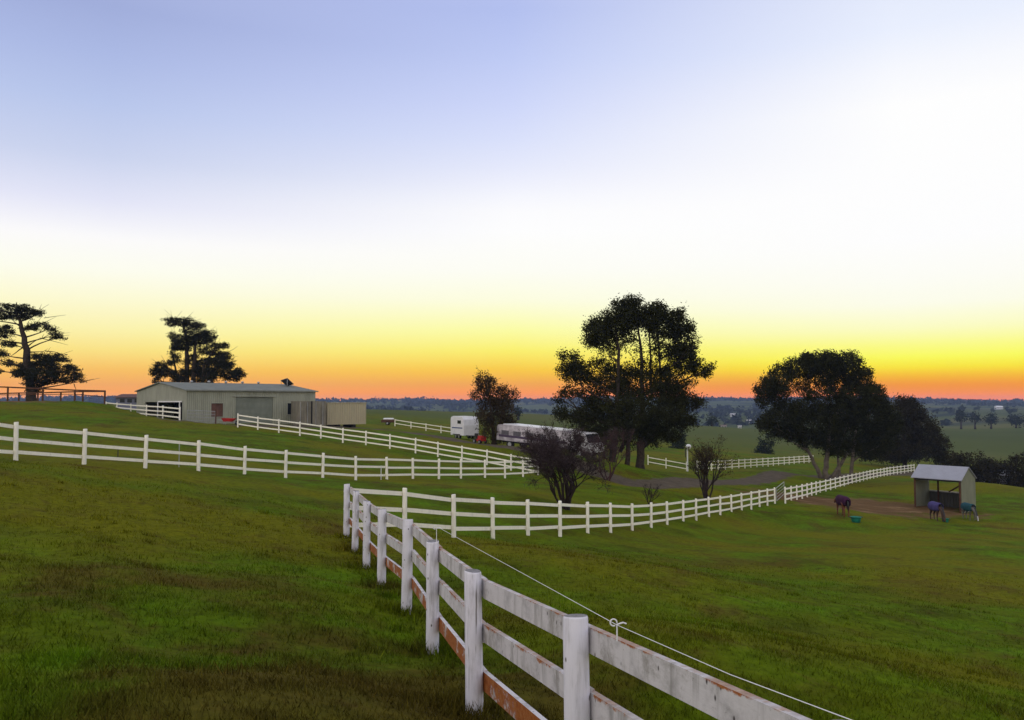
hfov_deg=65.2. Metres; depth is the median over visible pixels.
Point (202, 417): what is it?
gate
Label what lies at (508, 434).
horse truck
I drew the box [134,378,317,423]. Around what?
barn
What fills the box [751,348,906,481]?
gum tree
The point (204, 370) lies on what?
pine tree
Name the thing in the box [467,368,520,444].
russet tree
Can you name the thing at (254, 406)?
roller door
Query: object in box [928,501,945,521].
horse
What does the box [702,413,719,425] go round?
paddock tree
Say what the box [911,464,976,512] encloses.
horse shelter
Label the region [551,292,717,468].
gum tree
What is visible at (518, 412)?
paddock tree
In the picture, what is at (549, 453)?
bare bush
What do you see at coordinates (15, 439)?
rail fence
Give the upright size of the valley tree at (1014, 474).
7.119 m
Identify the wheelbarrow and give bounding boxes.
[220,418,236,424]
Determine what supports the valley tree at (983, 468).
on the ground at (894, 530)
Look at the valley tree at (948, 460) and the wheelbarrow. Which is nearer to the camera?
the wheelbarrow
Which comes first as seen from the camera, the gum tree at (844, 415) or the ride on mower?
the ride on mower
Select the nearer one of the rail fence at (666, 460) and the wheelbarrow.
the wheelbarrow
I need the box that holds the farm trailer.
[381,418,394,424]
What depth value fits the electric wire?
3.14 m
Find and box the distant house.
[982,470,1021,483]
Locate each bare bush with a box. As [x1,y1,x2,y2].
[510,419,613,509]
[576,426,646,480]
[643,483,660,507]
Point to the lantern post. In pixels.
(688, 445)
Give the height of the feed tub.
0.391 m
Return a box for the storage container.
[291,401,325,425]
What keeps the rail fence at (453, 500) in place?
on the ground at (894, 530)
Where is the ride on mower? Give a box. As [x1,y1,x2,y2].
[473,433,486,443]
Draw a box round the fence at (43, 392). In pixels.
[0,386,105,403]
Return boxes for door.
[232,396,275,423]
[297,402,310,424]
[312,402,325,424]
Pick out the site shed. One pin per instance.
(349, 414)
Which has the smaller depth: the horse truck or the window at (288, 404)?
the horse truck
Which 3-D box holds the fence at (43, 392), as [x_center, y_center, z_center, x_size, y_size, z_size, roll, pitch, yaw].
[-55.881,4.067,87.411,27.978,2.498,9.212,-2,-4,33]
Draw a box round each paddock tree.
[514,405,522,419]
[668,427,687,448]
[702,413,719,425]
[754,433,778,454]
[953,410,969,428]
[967,411,983,428]
[982,412,998,428]
[1003,413,1023,427]
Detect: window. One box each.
[210,403,223,416]
[287,403,290,414]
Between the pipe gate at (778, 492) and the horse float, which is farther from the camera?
the horse float
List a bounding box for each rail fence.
[0,422,538,479]
[106,402,180,419]
[237,413,535,470]
[343,484,841,719]
[343,487,775,538]
[395,420,450,432]
[648,457,686,470]
[696,455,809,470]
[784,465,914,503]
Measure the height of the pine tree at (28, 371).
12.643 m
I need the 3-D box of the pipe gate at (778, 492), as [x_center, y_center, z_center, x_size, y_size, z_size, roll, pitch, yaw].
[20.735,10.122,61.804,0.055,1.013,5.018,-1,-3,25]
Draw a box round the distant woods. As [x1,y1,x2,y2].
[0,395,1023,426]
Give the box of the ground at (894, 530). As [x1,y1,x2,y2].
[0,398,1023,719]
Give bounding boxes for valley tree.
[940,450,956,465]
[949,450,1006,483]
[993,459,1013,484]
[1003,451,1023,486]
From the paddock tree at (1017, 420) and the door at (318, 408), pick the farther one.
the paddock tree at (1017, 420)
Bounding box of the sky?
[0,0,1023,400]
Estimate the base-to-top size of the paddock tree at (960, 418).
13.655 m
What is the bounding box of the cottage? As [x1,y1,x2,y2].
[113,394,136,409]
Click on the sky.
(364, 199)
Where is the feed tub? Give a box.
[849,516,862,522]
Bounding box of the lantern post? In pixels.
[685,444,690,470]
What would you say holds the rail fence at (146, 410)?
on the ground at (894, 530)
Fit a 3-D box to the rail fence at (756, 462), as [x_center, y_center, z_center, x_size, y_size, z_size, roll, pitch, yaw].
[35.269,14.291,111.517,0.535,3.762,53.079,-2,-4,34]
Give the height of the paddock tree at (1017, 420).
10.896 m
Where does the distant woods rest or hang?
on the ground at (894, 530)
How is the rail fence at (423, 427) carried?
on the ground at (894, 530)
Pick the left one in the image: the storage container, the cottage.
the cottage
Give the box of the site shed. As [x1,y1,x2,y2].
[326,402,366,426]
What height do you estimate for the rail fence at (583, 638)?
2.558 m
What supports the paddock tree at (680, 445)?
on the ground at (894, 530)
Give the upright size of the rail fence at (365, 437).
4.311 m
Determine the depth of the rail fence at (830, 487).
82.48 m
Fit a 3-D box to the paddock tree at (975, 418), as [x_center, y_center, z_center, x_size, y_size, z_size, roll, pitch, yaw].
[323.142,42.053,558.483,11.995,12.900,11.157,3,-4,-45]
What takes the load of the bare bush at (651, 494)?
on the ground at (894, 530)
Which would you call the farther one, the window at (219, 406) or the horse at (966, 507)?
the window at (219, 406)
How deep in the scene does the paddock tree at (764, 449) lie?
188.75 m
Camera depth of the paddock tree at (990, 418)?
557.78 m
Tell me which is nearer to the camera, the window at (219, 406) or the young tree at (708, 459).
the young tree at (708, 459)
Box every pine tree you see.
[0,302,97,400]
[148,311,247,382]
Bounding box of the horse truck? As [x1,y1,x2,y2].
[497,423,603,456]
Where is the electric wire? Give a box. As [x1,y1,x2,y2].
[435,526,851,719]
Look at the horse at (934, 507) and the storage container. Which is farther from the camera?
the storage container
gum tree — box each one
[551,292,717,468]
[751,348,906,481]
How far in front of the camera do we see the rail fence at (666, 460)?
95.43 m
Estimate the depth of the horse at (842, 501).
54.96 m
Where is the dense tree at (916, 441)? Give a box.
[856,393,955,467]
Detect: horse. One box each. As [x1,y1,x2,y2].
[834,495,850,516]
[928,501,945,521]
[960,502,978,520]
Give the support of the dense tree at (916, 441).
on the ground at (894, 530)
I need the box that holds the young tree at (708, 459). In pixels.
[684,434,738,498]
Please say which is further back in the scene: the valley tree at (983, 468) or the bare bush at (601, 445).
the valley tree at (983, 468)
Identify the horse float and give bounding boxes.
[451,416,478,438]
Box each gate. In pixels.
[187,409,216,423]
[776,482,783,500]
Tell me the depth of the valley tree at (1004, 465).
119.25 m
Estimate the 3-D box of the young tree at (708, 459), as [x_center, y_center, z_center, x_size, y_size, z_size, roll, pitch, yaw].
[12.904,7.072,52.329,3.872,4.461,3.177,-2,-4,35]
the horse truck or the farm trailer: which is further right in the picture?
the horse truck
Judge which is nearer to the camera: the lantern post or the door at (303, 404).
the door at (303, 404)

